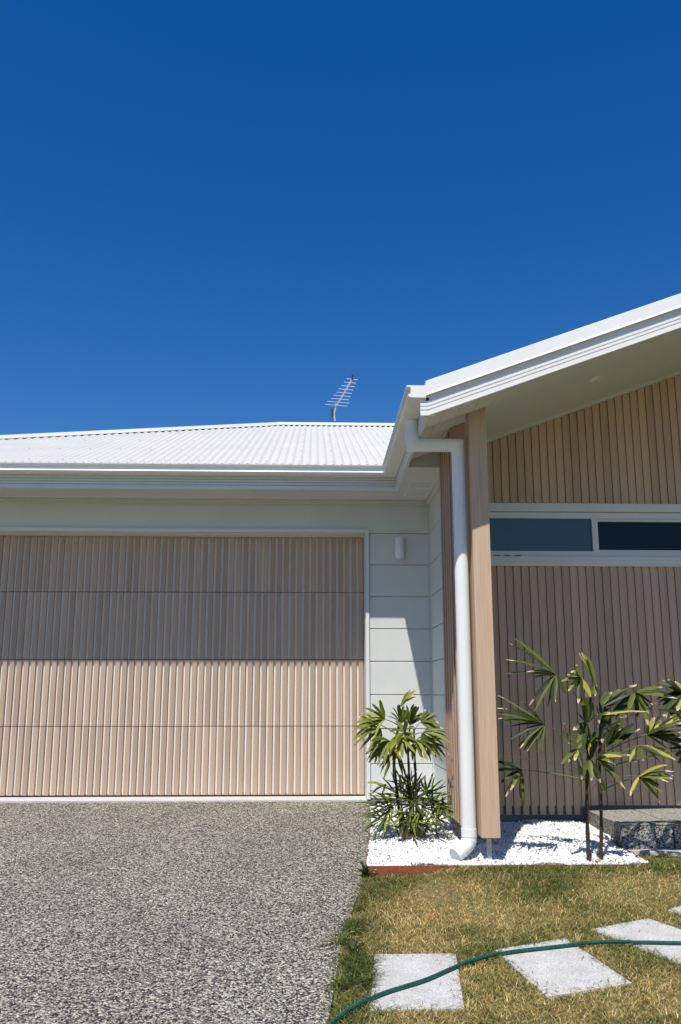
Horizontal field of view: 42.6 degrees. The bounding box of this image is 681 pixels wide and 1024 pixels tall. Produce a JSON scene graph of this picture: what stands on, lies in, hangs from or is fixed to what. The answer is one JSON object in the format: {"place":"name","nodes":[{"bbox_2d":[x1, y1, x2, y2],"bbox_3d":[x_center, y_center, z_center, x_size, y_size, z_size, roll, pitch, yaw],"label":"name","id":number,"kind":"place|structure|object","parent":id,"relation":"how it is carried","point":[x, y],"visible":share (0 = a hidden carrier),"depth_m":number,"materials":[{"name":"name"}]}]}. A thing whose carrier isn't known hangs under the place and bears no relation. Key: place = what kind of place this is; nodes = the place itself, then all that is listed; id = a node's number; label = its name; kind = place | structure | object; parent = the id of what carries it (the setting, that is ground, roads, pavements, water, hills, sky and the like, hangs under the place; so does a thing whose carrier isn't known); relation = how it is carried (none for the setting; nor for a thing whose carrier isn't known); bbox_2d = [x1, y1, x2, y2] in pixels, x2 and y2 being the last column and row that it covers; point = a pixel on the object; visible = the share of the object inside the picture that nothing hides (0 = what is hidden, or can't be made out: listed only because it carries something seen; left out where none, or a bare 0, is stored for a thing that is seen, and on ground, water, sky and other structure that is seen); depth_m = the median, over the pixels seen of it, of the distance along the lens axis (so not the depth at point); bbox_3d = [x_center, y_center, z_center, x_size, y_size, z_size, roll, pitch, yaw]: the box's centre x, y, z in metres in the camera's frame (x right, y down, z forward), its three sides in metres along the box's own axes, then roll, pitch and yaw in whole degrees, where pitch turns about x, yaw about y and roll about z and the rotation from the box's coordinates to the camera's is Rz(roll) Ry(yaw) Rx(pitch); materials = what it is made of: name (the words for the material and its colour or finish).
{"place":"outdoors","nodes":[
{"label":"outdoors","id":0,"kind":"place"},
{"bbox_2d":[0,802,369,1023],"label":"driveway","id":1,"kind":"structure","parent":0,"point":[171,913],"depth_m":4.81,"materials":[{"name":"grey concrete"}]},
{"bbox_2d":[315,927,360,946],"bbox_3d":[-0.013,2.087,4.298,0.194,0.082,0.258,-9,-15,37],"label":"weed","id":2,"kind":"object","parent":1,"relation":"on","point":[338,941],"visible":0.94,"depth_m":4.30,"materials":[{"name":"green plant"}]},
{"bbox_2d":[0,0,680,434],"label":"sky","id":3,"kind":"structure","parent":0,"point":[213,212],"materials":[{"name":"blue"}]},
{"bbox_2d":[331,855,680,1023],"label":"lawn","id":4,"kind":"structure","parent":0,"point":[422,892],"depth_m":4.58,"materials":[{"name":"plant"}]},
{"bbox_2d":[341,932,368,951],"bbox_3d":[0.075,2.072,4.197,0.156,0.085,0.195,0,-12,-2],"label":"weed","id":5,"kind":"object","parent":4,"relation":"on","point":[354,948],"visible":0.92,"depth_m":4.21,"materials":[{"name":"green plant"}]},
{"bbox_2d":[356,861,377,876],"bbox_3d":[0.162,2.218,5.434,0.128,0.092,0.153,10,-16,-41],"label":"weed","id":6,"kind":"object","parent":4,"relation":"on","point":[364,870],"visible":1,"depth_m":5.43,"materials":[{"name":"green plant"}]},
{"bbox_2d":[370,953,463,1011],"bbox_3d":[0.335,2.082,3.857,0.388,0.088,0.641,-1,-12,4],"label":"stepping stone","id":7,"kind":"object","parent":4,"relation":"on","point":[401,970],"visible":0.7,"depth_m":3.82,"materials":[{"name":"stone"}]},
{"bbox_2d":[328,940,680,1023],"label":"garden hose","id":8,"kind":"object","parent":4,"relation":"on","point":[335,1019],"visible":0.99,"depth_m":4.08,"materials":[{"name":"green rubber"}]},
{"bbox_2d":[496,938,630,998],"bbox_3d":[0.997,2.105,4.023,0.430,0.094,0.593,3,-12,-15],"label":"stepping stone","id":9,"kind":"object","parent":4,"relation":"on","point":[564,969],"visible":0.56,"depth_m":3.97,"materials":[{"name":"stone"}]},
{"bbox_2d":[591,918,680,964],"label":"stepping stone","id":10,"kind":"object","parent":4,"relation":"on","point":[653,930],"visible":0.73,"depth_m":4.42,"materials":[{"name":"stone"}]},
{"bbox_2d":[668,905,680,914],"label":"stepping stone","id":11,"kind":"object","parent":4,"relation":"on","point":[678,909],"visible":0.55,"depth_m":4.80,"materials":[{"name":"stone"}]},
{"bbox_2d":[366,803,647,865],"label":"gravel","id":12,"kind":"structure","parent":0,"point":[567,849],"depth_m":5.96,"materials":[{"name":"white gravel"}]},
{"bbox_2d":[352,690,456,839],"bbox_3d":[0.464,1.823,6.278,0.765,1.071,0.447,0,-12,-2],"label":"lady palm","id":13,"kind":"object","parent":12,"relation":"on","point":[393,746],"visible":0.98,"depth_m":6.24,"materials":[{"name":"green plant"}]},
{"bbox_2d":[366,820,644,875],"bbox_3d":[1.033,2.391,6.202,1.802,0.214,1.452,0,-12,-2],"label":"garden edging","id":14,"kind":"object","parent":12,"relation":"on","point":[398,870],"visible":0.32,"depth_m":5.47,"materials":[{"name":"metal"}]},
{"bbox_2d":[496,638,680,861],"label":"lady palm","id":15,"kind":"object","parent":12,"relation":"on","point":[656,728],"visible":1,"depth_m":5.76,"materials":[{"name":"green plant"}]},
{"bbox_2d":[627,849,680,855],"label":"path","id":16,"kind":"structure","parent":0,"point":[677,852],"depth_m":5.91,"materials":[{"name":"white gravel"}]},
{"bbox_2d":[583,808,680,848],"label":"garden step","id":17,"kind":"object","parent":16,"relation":"on","point":[642,828],"visible":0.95,"depth_m":6.07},
{"bbox_3d":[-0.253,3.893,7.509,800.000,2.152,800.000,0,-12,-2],"label":"ground","id":18,"kind":"structure","parent":0,"visible":0},
{"bbox_2d":[0,293,680,860],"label":"house","id":19,"kind":"structure","parent":18,"relation":"on","point":[238,613],"depth_m":7.97,"materials":[{"name":"paint"}]},
{"bbox_2d":[0,536,362,592],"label":"garage door panel","id":20,"kind":"structure","parent":19,"relation":"in","point":[27,563],"depth_m":8.39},
{"bbox_2d":[0,660,363,725],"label":"garage door panel","id":21,"kind":"structure","parent":19,"relation":"in","point":[32,692],"depth_m":8.14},
{"bbox_2d":[0,592,363,658],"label":"garage door panel","id":22,"kind":"structure","parent":19,"relation":"in","point":[33,625],"depth_m":8.27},
{"bbox_2d":[0,726,364,795],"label":"garage door panel","id":23,"kind":"structure","parent":19,"relation":"in","point":[171,760],"depth_m":8.02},
{"bbox_2d":[325,375,357,464],"bbox_3d":[0.012,-1.267,12.870,0.360,1.140,1.213,2,-12,-8],"label":"tv antenna","id":24,"kind":"object","parent":19,"relation":"attached to","point":[333,414],"visible":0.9,"depth_m":13.23,"materials":[{"name":"metal"}]},
{"bbox_2d":[395,536,403,558],"bbox_3d":[0.554,0.339,8.223,0.084,0.207,0.104,0,-12,-2],"label":"wall light","id":25,"kind":"object","parent":19,"relation":"attached to","point":[399,547],"visible":1,"depth_m":8.18,"materials":[{"name":"white metal"}]},
{"bbox_2d":[489,503,680,566],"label":"window","id":26,"kind":"structure","parent":19,"relation":"in","point":[521,534],"depth_m":7.29,"materials":[{"name":"glass"}]}
]}

